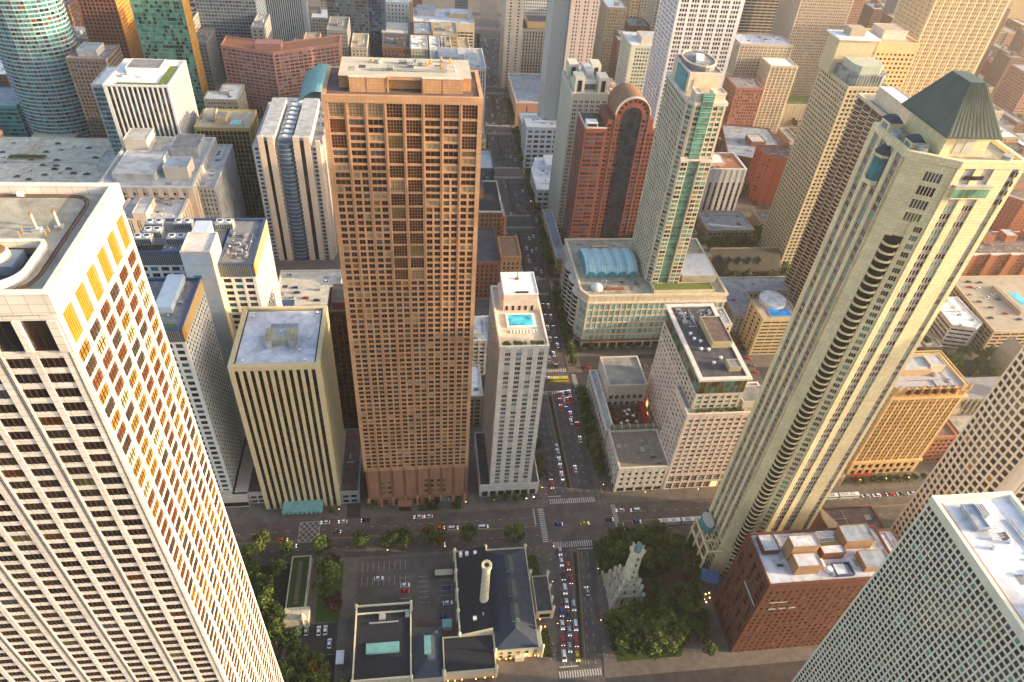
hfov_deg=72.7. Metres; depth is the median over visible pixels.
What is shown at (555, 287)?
tree
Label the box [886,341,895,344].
window
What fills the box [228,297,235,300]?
window
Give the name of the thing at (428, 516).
car
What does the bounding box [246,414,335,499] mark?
window
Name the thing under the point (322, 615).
lawn
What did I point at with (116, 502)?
window
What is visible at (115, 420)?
window
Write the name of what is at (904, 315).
window
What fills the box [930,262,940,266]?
window
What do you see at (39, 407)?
window
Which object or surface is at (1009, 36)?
building
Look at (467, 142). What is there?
window
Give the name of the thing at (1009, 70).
window
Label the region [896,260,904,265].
window
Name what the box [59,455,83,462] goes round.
window
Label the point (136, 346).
window
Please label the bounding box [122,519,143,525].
window
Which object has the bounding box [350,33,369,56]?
building
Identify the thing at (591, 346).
tree
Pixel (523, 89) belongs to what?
store block
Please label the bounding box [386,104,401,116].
window
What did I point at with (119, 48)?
window
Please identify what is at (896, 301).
window
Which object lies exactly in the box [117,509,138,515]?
window
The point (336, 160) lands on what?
window
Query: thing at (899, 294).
window
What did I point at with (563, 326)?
tree
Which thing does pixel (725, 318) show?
block
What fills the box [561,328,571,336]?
tree
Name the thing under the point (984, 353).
tree
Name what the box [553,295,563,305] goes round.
tree
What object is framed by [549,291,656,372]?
pavement
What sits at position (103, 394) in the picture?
window
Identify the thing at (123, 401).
window
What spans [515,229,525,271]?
planted median
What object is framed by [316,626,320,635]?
car
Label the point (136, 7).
window
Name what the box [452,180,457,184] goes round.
window
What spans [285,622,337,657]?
drive
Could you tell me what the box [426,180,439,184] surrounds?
window
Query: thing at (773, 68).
window
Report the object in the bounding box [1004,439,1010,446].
window
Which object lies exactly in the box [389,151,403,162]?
window
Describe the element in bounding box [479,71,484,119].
window
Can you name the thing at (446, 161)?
window
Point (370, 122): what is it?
window
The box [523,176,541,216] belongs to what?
pavement
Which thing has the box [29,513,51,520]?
window
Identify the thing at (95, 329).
window
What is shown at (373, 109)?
window
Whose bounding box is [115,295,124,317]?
window
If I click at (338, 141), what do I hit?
window
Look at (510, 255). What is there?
brick tower
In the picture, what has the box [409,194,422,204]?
window
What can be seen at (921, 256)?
window
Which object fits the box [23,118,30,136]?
window
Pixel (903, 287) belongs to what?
window
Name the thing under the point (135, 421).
window
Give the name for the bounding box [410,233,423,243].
window
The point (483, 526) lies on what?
car
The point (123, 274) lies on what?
window
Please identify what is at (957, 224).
window
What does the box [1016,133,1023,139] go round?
building
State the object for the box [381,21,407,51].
glass block
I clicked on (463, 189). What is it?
window
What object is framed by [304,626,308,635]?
car
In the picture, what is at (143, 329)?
window
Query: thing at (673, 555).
tree
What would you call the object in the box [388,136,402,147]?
window
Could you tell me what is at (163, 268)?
window
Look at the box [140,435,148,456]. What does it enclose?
window
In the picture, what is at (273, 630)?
tree
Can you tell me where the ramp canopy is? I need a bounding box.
[435,569,452,577]
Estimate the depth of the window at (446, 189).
289.50 m
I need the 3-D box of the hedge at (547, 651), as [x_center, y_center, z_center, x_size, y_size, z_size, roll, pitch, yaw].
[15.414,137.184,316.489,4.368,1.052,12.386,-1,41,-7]
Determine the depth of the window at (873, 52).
506.12 m
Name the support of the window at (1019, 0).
in the ribbed tower at (1017, 10)
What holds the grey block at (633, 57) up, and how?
on the ground at (777, 672)
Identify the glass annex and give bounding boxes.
[90,66,121,154]
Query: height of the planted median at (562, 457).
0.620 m
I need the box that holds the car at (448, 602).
[443,600,452,604]
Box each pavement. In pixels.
[225,503,346,524]
[259,545,557,681]
[274,245,340,279]
[307,0,318,6]
[308,9,317,27]
[360,392,548,517]
[410,16,479,33]
[422,0,479,12]
[496,0,501,13]
[498,16,500,34]
[506,95,516,126]
[512,133,530,168]
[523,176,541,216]
[535,226,559,280]
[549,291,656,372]
[572,389,718,503]
[578,354,654,371]
[594,523,892,677]
[694,227,758,247]
[729,331,774,366]
[731,337,762,384]
[735,191,756,216]
[831,461,938,491]
[941,342,990,360]
[956,375,987,415]
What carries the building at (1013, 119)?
on the ground at (777, 672)
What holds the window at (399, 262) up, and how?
in the skyscraper at (404, 138)
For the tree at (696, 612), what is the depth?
320.84 m
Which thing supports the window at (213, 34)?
in the building at (210, 56)
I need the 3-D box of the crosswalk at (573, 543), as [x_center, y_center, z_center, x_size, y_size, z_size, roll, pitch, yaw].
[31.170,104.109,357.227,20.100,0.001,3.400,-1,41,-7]
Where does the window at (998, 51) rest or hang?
in the building at (1003, 60)
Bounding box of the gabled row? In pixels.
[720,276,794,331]
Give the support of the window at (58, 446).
in the skyscraper at (121, 560)
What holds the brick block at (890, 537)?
on the ground at (777, 672)
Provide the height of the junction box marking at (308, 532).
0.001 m
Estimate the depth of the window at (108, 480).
95.69 m
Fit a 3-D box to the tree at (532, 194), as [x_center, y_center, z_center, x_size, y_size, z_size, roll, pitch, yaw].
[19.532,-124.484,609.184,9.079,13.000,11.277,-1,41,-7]
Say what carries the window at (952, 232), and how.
in the skyscraper at (933, 179)
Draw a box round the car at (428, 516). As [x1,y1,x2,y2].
[424,514,432,517]
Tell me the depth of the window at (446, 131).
235.02 m
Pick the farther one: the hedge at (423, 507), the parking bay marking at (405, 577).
the hedge at (423, 507)
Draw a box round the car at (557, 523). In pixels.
[554,522,561,525]
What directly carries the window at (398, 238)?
in the skyscraper at (404, 138)
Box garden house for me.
[283,555,311,627]
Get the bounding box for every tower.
[0,0,91,137]
[65,42,123,137]
[76,0,144,58]
[129,0,208,115]
[194,0,266,79]
[252,97,337,259]
[265,0,310,41]
[326,0,370,56]
[367,0,386,57]
[474,271,549,496]
[478,179,502,238]
[497,236,521,282]
[498,0,524,88]
[519,15,545,72]
[537,0,569,119]
[547,58,609,237]
[557,0,599,112]
[561,83,654,244]
[601,541,645,609]
[631,50,728,285]
[642,0,744,185]
[720,75,764,128]
[722,33,793,87]
[737,0,779,34]
[742,145,792,204]
[753,57,798,132]
[758,24,888,269]
[770,0,853,94]
[784,86,909,307]
[867,23,920,90]
[880,13,894,23]
[890,346,1023,538]
[891,0,1010,97]
[1004,0,1023,24]
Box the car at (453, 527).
[448,525,457,529]
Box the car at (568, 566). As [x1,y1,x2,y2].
[566,561,570,569]
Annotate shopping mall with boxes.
[559,238,728,347]
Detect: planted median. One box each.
[491,95,496,123]
[496,134,504,166]
[505,178,514,213]
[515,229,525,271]
[547,392,571,492]
[572,547,583,664]
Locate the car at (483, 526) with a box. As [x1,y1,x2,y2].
[478,524,487,528]
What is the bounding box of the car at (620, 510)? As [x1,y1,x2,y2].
[616,508,624,511]
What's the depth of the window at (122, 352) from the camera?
93.83 m
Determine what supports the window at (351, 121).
in the skyscraper at (404, 138)
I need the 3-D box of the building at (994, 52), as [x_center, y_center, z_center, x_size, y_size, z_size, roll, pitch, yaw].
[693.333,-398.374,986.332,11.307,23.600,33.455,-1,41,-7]
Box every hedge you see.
[419,504,427,510]
[429,503,437,509]
[452,503,460,508]
[528,555,539,577]
[541,629,551,656]
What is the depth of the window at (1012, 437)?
294.17 m
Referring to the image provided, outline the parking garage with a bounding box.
[948,275,1023,350]
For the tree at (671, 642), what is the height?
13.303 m
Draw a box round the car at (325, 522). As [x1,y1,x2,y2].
[321,520,329,524]
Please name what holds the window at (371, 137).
in the skyscraper at (404, 138)
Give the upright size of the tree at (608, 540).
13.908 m
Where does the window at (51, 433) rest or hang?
in the skyscraper at (121, 560)
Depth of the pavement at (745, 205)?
638.37 m
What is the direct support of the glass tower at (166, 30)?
on the ground at (777, 672)
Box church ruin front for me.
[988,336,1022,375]
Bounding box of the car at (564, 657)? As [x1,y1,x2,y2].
[561,649,566,661]
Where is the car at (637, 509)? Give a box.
[630,507,640,511]
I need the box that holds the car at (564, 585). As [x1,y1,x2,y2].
[562,583,566,593]
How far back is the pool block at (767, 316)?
471.52 m
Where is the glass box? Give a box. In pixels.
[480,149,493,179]
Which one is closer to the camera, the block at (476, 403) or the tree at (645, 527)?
the tree at (645, 527)
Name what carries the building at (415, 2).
on the ground at (777, 672)
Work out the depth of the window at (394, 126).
231.60 m
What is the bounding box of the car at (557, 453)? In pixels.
[556,449,559,457]
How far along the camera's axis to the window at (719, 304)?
468.65 m
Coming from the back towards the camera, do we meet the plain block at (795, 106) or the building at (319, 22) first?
the building at (319, 22)
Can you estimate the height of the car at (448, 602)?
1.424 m
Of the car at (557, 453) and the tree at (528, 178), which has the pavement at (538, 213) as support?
the tree at (528, 178)
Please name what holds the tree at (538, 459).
on the pavement at (474, 502)
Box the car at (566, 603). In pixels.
[564,598,568,607]
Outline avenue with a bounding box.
[480,0,604,681]
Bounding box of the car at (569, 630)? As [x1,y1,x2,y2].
[567,626,571,635]
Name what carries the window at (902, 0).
in the broad tower at (952, 35)
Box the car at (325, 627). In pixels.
[323,625,327,634]
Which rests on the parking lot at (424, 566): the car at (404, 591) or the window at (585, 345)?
the car at (404, 591)
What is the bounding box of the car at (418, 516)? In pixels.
[414,515,422,518]
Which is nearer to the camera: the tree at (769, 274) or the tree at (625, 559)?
the tree at (625, 559)
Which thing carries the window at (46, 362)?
in the skyscraper at (121, 560)
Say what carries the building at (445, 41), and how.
on the ground at (777, 672)
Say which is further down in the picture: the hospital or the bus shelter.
the bus shelter
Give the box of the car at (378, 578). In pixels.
[374,576,383,580]
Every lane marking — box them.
[236,496,900,551]
[485,22,595,664]
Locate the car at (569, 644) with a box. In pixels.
[567,642,571,651]
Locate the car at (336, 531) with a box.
[331,530,340,533]
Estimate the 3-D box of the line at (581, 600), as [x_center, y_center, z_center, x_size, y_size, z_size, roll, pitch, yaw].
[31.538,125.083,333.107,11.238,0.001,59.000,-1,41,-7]
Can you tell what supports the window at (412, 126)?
in the skyscraper at (404, 138)
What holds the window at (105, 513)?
in the skyscraper at (121, 560)
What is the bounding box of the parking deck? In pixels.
[278,269,342,305]
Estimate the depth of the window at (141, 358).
99.86 m
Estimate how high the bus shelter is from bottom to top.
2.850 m
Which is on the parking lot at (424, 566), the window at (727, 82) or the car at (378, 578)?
the car at (378, 578)
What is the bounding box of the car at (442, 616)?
[439,614,448,618]
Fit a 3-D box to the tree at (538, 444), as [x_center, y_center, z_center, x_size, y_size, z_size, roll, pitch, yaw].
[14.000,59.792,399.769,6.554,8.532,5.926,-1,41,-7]
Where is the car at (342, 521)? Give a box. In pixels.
[338,519,346,523]
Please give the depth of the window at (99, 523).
101.68 m
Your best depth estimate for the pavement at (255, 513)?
358.39 m
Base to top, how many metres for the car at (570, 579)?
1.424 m
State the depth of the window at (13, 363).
80.79 m
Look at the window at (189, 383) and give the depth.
332.65 m
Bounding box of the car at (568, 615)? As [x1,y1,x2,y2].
[566,611,570,620]
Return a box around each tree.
[238,545,258,561]
[243,559,260,580]
[249,529,270,552]
[251,572,273,595]
[256,584,275,613]
[261,601,286,628]
[264,621,285,646]
[267,557,286,576]
[277,540,295,558]
[277,659,299,681]
[278,626,302,651]
[287,644,309,671]
[290,671,310,681]
[300,651,329,675]
[307,667,330,681]
[311,533,331,555]
[311,577,334,597]
[313,555,340,584]
[323,590,342,612]
[326,552,340,566]
[328,505,334,512]
[350,527,369,549]
[367,503,373,509]
[380,530,395,546]
[393,525,414,547]
[419,524,436,543]
[429,500,435,506]
[431,530,446,545]
[459,522,477,542]
[491,493,498,501]
[501,492,509,500]
[504,522,524,542]
[510,112,515,123]
[511,491,519,500]
[520,492,528,500]
[524,168,530,175]
[525,175,530,183]
[530,192,534,201]
[531,202,541,213]
[535,219,543,227]
[535,438,541,449]
[535,453,542,464]
[537,465,546,479]
[538,228,545,236]
[539,235,548,243]
[541,241,549,247]
[542,247,551,256]
[544,253,552,262]
[546,257,554,266]
[546,265,556,276]
[552,285,559,294]
[553,290,560,297]
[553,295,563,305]
[554,303,564,311]
[556,309,565,317]
[558,312,567,324]
[560,322,570,331]
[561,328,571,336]
[563,335,573,343]
[564,338,575,349]
[565,346,576,355]
[569,353,578,364]
[575,386,587,395]
[577,393,587,402]
[579,396,591,406]
[580,404,592,413]
[581,412,595,428]
[584,423,597,437]
[585,438,602,452]
[586,432,598,441]
[588,342,594,351]
[590,446,603,461]
[591,541,612,564]
[592,455,603,466]
[593,463,608,477]
[598,533,615,547]
[602,554,619,570]
[603,608,622,625]
[608,528,625,541]
[609,630,631,655]
[610,621,624,638]
[611,540,629,559]
[615,522,630,538]
[615,531,635,548]
[616,636,635,658]
[617,601,637,624]
[619,342,625,350]
[620,552,629,566]
[622,622,635,639]
[625,615,643,636]
[626,541,645,559]
[628,527,647,547]
[629,600,644,613]
[629,632,652,656]
[632,608,654,629]
[635,542,653,563]
[636,524,652,538]
[638,617,665,643]
[640,556,654,573]
[642,594,659,609]
[643,531,663,553]
[644,633,668,660]
[648,603,676,630]
[649,519,666,538]
[649,547,672,568]
[650,577,664,592]
[655,534,670,551]
[656,586,675,603]
[657,597,683,620]
[660,557,675,574]
[660,629,675,651]
[661,526,674,545]
[662,544,678,562]
[663,625,684,652]
[670,532,686,551]
[671,621,692,644]
[673,578,691,593]
[675,612,696,631]
[678,561,693,576]
[678,590,695,614]
[684,539,697,551]
[685,533,699,546]
[685,607,703,631]
[686,587,704,608]
[688,548,703,563]
[688,563,701,580]
[688,579,701,591]
[693,621,713,640]
[695,606,711,623]
[697,238,705,244]
[702,637,717,656]
[706,240,714,248]
[709,235,719,246]
[719,238,729,247]
[721,233,733,246]
[730,236,744,247]
[730,270,741,276]
[738,234,748,243]
[741,268,752,276]
[743,184,748,194]
[745,236,757,246]
[753,225,762,236]
[753,231,761,242]
[763,272,774,275]
[764,269,775,274]
[779,266,788,272]
[791,119,797,128]
[851,476,859,484]
[861,475,867,483]
[868,475,877,483]
[877,475,884,482]
[885,474,894,482]
[894,474,902,481]
[902,473,910,481]
[911,472,919,480]
[918,472,927,480]
[922,334,932,342]
[937,348,947,358]
[948,351,963,362]
[948,356,964,368]
[956,345,972,357]
[965,365,979,376]
[973,356,988,369]
[976,347,991,362]
[986,345,996,358]
[988,367,1001,376]
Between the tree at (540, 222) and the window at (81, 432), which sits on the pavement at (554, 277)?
the tree at (540, 222)
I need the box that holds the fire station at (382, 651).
[350,600,412,681]
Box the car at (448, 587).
[443,585,451,589]
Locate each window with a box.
[0,0,91,137]
[0,290,281,681]
[0,321,24,351]
[0,390,10,398]
[0,404,18,412]
[0,418,26,426]
[0,445,10,452]
[0,458,18,465]
[0,470,25,476]
[5,359,34,368]
[7,431,33,439]
[8,481,32,488]
[14,374,42,383]
[15,444,40,451]
[15,492,39,499]
[20,320,58,350]
[22,389,49,397]
[22,503,45,509]
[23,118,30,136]
[23,456,47,464]
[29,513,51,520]
[30,403,56,411]
[30,468,54,475]
[37,417,64,425]
[37,480,60,486]
[39,358,67,367]
[44,491,67,497]
[45,430,70,437]
[47,373,74,382]
[51,502,73,508]
[52,443,77,450]
[54,388,81,396]
[57,512,79,518]
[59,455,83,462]
[62,302,81,343]
[62,402,88,410]
[63,522,85,528]
[66,467,89,474]
[69,416,94,423]
[72,478,95,485]
[74,282,92,322]
[75,3,83,26]
[75,48,122,135]
[76,429,100,436]
[78,338,90,362]
[78,489,101,496]
[82,441,106,449]
[84,0,143,58]
[84,500,106,506]
[85,353,96,377]
[86,264,102,301]
[88,454,112,461]
[89,317,100,340]
[90,510,111,516]
[92,368,102,391]
[94,465,117,472]
[95,520,117,526]
[96,246,112,283]
[96,333,106,356]
[98,381,109,405]
[100,298,110,321]
[100,477,123,484]
[102,347,112,370]
[105,395,114,418]
[106,230,121,265]
[106,313,116,335]
[106,488,128,494]
[108,361,118,383]
[110,281,119,302]
[111,409,120,431]
[112,328,121,349]
[112,499,133,505]
[114,108,141,137]
[114,374,123,396]
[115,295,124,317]
[116,215,129,249]
[116,420,125,443]
[117,341,126,363]
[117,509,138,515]
[119,264,127,285]
[120,387,128,409]
[121,310,129,330]
[122,433,131,455]
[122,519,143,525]
[123,355,132,376]
[124,279,133,298]
[125,401,133,421]
[126,324,135,343]
[127,249,136,268]
[127,445,136,466]
[127,529,147,534]
[128,369,137,388]
[129,293,137,312]
[130,0,207,115]
[130,413,138,433]
[132,263,140,282]
[132,337,139,356]
[132,456,140,477]
[133,381,141,400]
[134,307,142,325]
[136,424,143,444]
[137,277,145,295]
[137,350,144,369]
[137,467,145,488]
[138,393,146,413]
[139,319,147,339]
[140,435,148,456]
[141,362,149,382]
[152,273,160,276]
[161,267,169,270]
[182,236,279,489]
[195,0,264,78]
[210,34,224,89]
[221,154,245,216]
[223,41,341,118]
[225,285,232,288]
[226,291,234,294]
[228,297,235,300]
[238,115,263,215]
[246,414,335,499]
[258,157,334,257]
[266,0,304,41]
[328,1,370,50]
[328,102,344,115]
[329,119,345,131]
[330,33,347,56]
[331,135,347,147]
[333,150,347,154]
[334,158,348,162]
[334,165,349,169]
[335,172,349,176]
[336,180,350,183]
[337,187,474,493]
[347,103,363,116]
[349,119,364,124]
[349,127,364,132]
[350,135,365,139]
[351,143,365,147]
[352,150,366,154]
[352,158,366,162]
[353,165,367,169]
[367,103,382,116]
[368,120,383,124]
[369,128,383,132]
[369,135,384,140]
[370,143,384,147]
[370,151,384,155]
[371,158,385,162]
[371,166,385,169]
[372,173,386,177]
[372,180,386,184]
[373,187,386,191]
[373,194,387,197]
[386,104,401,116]
[387,120,402,132]
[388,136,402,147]
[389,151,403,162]
[390,166,404,177]
[390,180,404,191]
[391,194,405,204]
[392,208,405,217]
[392,221,405,230]
[393,233,406,243]
[394,246,406,255]
[394,258,407,267]
[395,270,407,278]
[406,104,420,117]
[406,120,421,132]
[407,136,421,148]
[407,151,421,162]
[408,166,421,177]
[408,180,422,191]
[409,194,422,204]
[409,208,422,217]
[409,221,422,230]
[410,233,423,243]
[410,246,423,255]
[411,258,423,267]
[411,270,423,278]
[425,104,439,117]
[425,121,439,125]
[425,128,439,133]
[425,136,439,140]
[425,144,439,148]
[425,151,439,155]
[426,159,439,163]
[426,166,439,170]
[426,173,439,177]
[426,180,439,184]
[426,187,439,191]
[426,194,439,198]
[426,201,439,204]
[444,105,458,117]
[444,121,458,125]
[444,129,458,133]
[444,136,457,141]
[444,144,457,148]
[444,152,457,155]
[444,159,457,163]
[444,166,457,170]
[444,173,457,177]
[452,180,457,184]
[461,159,475,163]
[461,166,475,170]
[461,173,474,177]
[461,180,474,184]
[461,187,474,191]
[462,105,477,118]
[462,121,476,133]
[462,137,476,148]
[462,152,475,156]
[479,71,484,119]
[484,304,529,482]
[521,62,541,72]
[558,142,573,232]
[559,246,721,338]
[561,261,570,302]
[562,100,652,244]
[563,1,597,66]
[564,273,573,314]
[567,285,577,327]
[582,343,588,347]
[593,7,624,72]
[609,39,619,79]
[616,38,644,89]
[632,79,685,281]
[643,1,739,185]
[644,0,654,27]
[647,341,746,472]
[652,163,709,283]
[662,313,745,407]
[700,172,1018,574]
[723,82,756,125]
[725,43,790,77]
[735,586,861,650]
[743,0,778,34]
[754,68,795,132]
[759,69,845,267]
[771,0,851,94]
[786,98,882,307]
[794,506,989,681]
[846,0,862,24]
[852,398,958,460]
[857,6,881,27]
[862,326,869,330]
[865,319,872,324]
[867,348,876,351]
[871,52,907,85]
[873,305,880,310]
[874,335,883,338]
[876,298,884,303]
[878,328,887,331]
[879,0,898,20]
[879,354,887,357]
[880,291,888,295]
[884,283,891,288]
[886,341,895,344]
[888,276,896,280]
[889,307,898,311]
[892,268,900,273]
[893,300,902,303]
[893,350,1023,538]
[894,0,1006,95]
[894,328,902,331]
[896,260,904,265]
[897,293,906,296]
[898,321,906,324]
[900,252,908,257]
[901,285,910,289]
[901,314,910,317]
[902,212,921,221]
[904,244,912,249]
[905,278,914,281]
[905,307,914,310]
[908,235,917,241]
[909,199,928,209]
[909,270,918,274]
[909,300,918,303]
[913,227,921,232]
[913,262,923,266]
[913,293,922,296]
[915,185,935,196]
[917,254,927,258]
[917,285,927,289]
[922,171,942,183]
[922,246,932,249]
[922,278,931,281]
[926,270,935,274]
[927,238,936,242]
[930,230,940,234]
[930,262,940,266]
[934,254,944,258]
[935,222,945,226]
[939,214,949,218]
[939,246,949,249]
[943,206,954,210]
[944,238,953,241]
[948,230,958,234]
[952,222,962,226]
[957,214,967,218]
[961,206,971,210]
[962,401,980,408]
[969,257,1023,273]
[974,12,1007,75]
[984,51,1023,96]
[991,199,1023,230]
[993,70,1023,117]
[997,475,1003,482]
[1004,0,1023,23]
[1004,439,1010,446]
[1006,464,1013,470]
[1008,30,1023,56]
[1010,433,1015,440]
[1011,458,1018,464]
[1015,439,1021,446]
[1016,451,1023,458]
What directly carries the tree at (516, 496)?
on the pavement at (474, 502)
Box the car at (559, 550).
[558,547,561,554]
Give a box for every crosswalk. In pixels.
[538,509,548,541]
[550,497,594,503]
[553,540,591,547]
[559,668,601,677]
[610,505,619,526]
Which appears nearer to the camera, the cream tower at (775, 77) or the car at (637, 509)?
the car at (637, 509)
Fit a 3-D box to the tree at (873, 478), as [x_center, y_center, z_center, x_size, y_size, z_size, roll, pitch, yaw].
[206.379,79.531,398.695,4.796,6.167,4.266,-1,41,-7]
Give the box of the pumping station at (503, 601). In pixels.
[442,543,555,681]
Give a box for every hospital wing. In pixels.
[98,128,216,217]
[122,197,193,234]
[197,144,247,217]
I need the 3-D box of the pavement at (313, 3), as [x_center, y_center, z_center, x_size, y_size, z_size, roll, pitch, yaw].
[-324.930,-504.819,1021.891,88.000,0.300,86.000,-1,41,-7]
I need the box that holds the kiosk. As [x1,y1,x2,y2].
[442,618,451,630]
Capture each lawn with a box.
[246,564,290,663]
[281,655,335,681]
[315,561,343,622]
[598,545,684,577]
[603,600,686,661]
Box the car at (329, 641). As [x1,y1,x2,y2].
[327,638,331,648]
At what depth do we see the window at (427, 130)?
234.22 m
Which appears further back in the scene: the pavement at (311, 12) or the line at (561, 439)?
the pavement at (311, 12)
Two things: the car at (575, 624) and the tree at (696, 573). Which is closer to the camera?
the car at (575, 624)
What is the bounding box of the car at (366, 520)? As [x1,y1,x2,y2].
[361,518,370,522]
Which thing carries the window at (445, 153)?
in the skyscraper at (404, 138)
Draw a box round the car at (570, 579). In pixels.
[568,575,572,583]
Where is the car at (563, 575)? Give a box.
[561,571,564,579]
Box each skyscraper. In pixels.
[0,182,283,681]
[321,56,483,511]
[685,71,1023,584]
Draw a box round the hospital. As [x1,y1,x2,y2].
[133,218,281,507]
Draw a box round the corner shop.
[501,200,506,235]
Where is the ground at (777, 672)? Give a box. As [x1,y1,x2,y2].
[253,4,1023,681]
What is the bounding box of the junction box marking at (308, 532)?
[298,521,320,542]
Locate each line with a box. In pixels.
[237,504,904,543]
[533,390,624,667]
[546,393,572,492]
[571,550,585,664]
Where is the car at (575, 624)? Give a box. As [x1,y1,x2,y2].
[573,619,577,630]
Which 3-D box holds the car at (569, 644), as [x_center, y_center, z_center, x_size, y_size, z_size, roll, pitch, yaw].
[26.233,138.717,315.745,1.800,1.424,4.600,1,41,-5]
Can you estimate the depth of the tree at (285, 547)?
333.85 m
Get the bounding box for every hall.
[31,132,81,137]
[809,504,884,528]
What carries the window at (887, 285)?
in the skyscraper at (933, 179)
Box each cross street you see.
[231,487,919,562]
[248,217,749,225]
[308,7,500,16]
[481,360,991,391]
[547,280,559,290]
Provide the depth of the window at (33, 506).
97.42 m
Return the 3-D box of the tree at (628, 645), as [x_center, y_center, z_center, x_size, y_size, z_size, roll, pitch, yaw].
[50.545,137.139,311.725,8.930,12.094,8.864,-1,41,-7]
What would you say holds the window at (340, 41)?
in the brick block at (264, 71)
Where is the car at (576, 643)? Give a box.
[574,637,578,646]
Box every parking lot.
[356,554,453,607]
[412,605,455,632]
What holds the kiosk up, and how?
on the pavement at (536, 669)
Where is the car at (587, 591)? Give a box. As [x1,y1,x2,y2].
[585,587,589,595]
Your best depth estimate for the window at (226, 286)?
324.11 m
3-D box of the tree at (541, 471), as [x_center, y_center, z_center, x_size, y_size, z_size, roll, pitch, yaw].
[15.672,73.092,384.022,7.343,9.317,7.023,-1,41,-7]
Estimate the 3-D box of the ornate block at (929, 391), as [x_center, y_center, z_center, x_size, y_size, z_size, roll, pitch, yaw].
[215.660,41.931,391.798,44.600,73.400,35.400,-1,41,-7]
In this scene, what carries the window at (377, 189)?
in the skyscraper at (404, 138)
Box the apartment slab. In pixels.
[792,491,1023,681]
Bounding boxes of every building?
[0,59,11,86]
[63,0,83,26]
[71,25,78,44]
[74,26,85,37]
[78,31,88,43]
[189,0,195,10]
[191,11,201,35]
[197,28,224,90]
[203,83,248,109]
[250,14,272,39]
[279,96,298,101]
[295,32,320,39]
[311,9,327,36]
[319,0,326,12]
[326,16,351,56]
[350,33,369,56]
[382,34,410,57]
[409,0,412,21]
[411,35,427,58]
[412,626,443,681]
[413,0,421,6]
[413,21,431,58]
[429,35,439,58]
[432,22,457,47]
[440,36,451,46]
[455,0,467,8]
[458,37,469,47]
[481,125,485,148]
[586,356,649,450]
[593,0,626,74]
[595,0,600,32]
[603,423,670,491]
[608,29,626,80]
[608,78,616,92]
[623,0,639,16]
[624,17,649,31]
[637,0,646,18]
[644,0,659,30]
[691,228,697,237]
[701,245,780,276]
[713,524,889,652]
[776,128,795,144]
[835,472,845,485]
[846,0,865,24]
[857,2,882,27]
[870,0,885,3]
[878,0,899,22]
[915,341,925,352]
[922,329,942,352]
[947,415,971,434]
[951,376,1000,415]
[974,8,1010,75]
[977,73,984,79]
[980,57,993,75]
[983,48,1023,97]
[988,84,993,94]
[990,49,997,56]
[991,43,1007,50]
[992,64,1023,117]
[993,104,1003,121]
[994,29,1006,43]
[998,117,1014,130]
[999,124,1020,141]
[1000,108,1023,132]
[1001,25,1015,45]
[1002,142,1023,171]
[1005,18,1023,30]
[1008,0,1014,8]
[1008,27,1023,56]
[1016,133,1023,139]
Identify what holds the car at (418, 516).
on the cross street at (380, 525)
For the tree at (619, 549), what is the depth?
343.70 m
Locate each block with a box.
[0,87,30,136]
[102,58,198,146]
[194,108,264,215]
[220,34,342,118]
[227,305,344,514]
[232,437,264,503]
[298,64,330,102]
[327,284,358,428]
[339,428,362,503]
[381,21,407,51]
[386,0,409,34]
[413,4,474,47]
[429,47,486,125]
[470,364,482,425]
[472,316,488,373]
[474,298,489,315]
[475,226,500,297]
[506,73,540,124]
[517,112,536,139]
[521,115,556,167]
[523,0,547,18]
[530,155,552,210]
[542,209,563,273]
[614,31,653,93]
[643,303,761,488]
[694,210,754,242]
[699,152,746,209]
[715,307,732,332]
[717,124,780,175]
[738,290,793,354]
[749,210,769,232]
[778,94,809,127]
[843,350,972,479]
[878,528,899,551]
[920,422,957,461]
[929,297,982,348]
[961,229,1023,275]
[989,172,1023,230]
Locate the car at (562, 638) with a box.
[560,636,564,645]
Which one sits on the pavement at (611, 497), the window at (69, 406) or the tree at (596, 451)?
the tree at (596, 451)
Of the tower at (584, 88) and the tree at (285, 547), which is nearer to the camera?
the tree at (285, 547)
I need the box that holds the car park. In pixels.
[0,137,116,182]
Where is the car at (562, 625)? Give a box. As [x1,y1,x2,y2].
[560,620,564,629]
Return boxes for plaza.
[641,541,698,601]
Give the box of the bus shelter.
[335,650,343,666]
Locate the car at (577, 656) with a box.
[575,651,579,661]
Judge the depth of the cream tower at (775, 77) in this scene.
735.92 m
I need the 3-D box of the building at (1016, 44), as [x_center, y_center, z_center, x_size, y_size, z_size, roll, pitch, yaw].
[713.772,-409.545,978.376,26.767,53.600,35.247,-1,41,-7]
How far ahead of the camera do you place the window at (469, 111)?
231.26 m
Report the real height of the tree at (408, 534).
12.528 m
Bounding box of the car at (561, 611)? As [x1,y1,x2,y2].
[559,607,563,615]
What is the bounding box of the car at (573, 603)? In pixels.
[571,599,575,610]
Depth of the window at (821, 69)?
516.22 m
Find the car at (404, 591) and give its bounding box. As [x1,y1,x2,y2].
[400,589,409,593]
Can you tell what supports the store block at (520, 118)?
on the ground at (777, 672)
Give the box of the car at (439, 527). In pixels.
[436,526,444,529]
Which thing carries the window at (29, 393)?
in the skyscraper at (121, 560)
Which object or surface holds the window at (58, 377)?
in the skyscraper at (121, 560)
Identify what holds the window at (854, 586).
in the brick building at (789, 588)
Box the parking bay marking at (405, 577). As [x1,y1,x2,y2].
[361,560,451,602]
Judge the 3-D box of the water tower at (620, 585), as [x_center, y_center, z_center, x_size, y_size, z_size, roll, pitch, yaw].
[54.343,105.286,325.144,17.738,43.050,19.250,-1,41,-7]
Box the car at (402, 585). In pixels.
[400,583,409,587]
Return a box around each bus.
[549,376,567,381]
[658,516,700,524]
[826,492,859,499]
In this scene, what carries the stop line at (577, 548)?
on the avenue

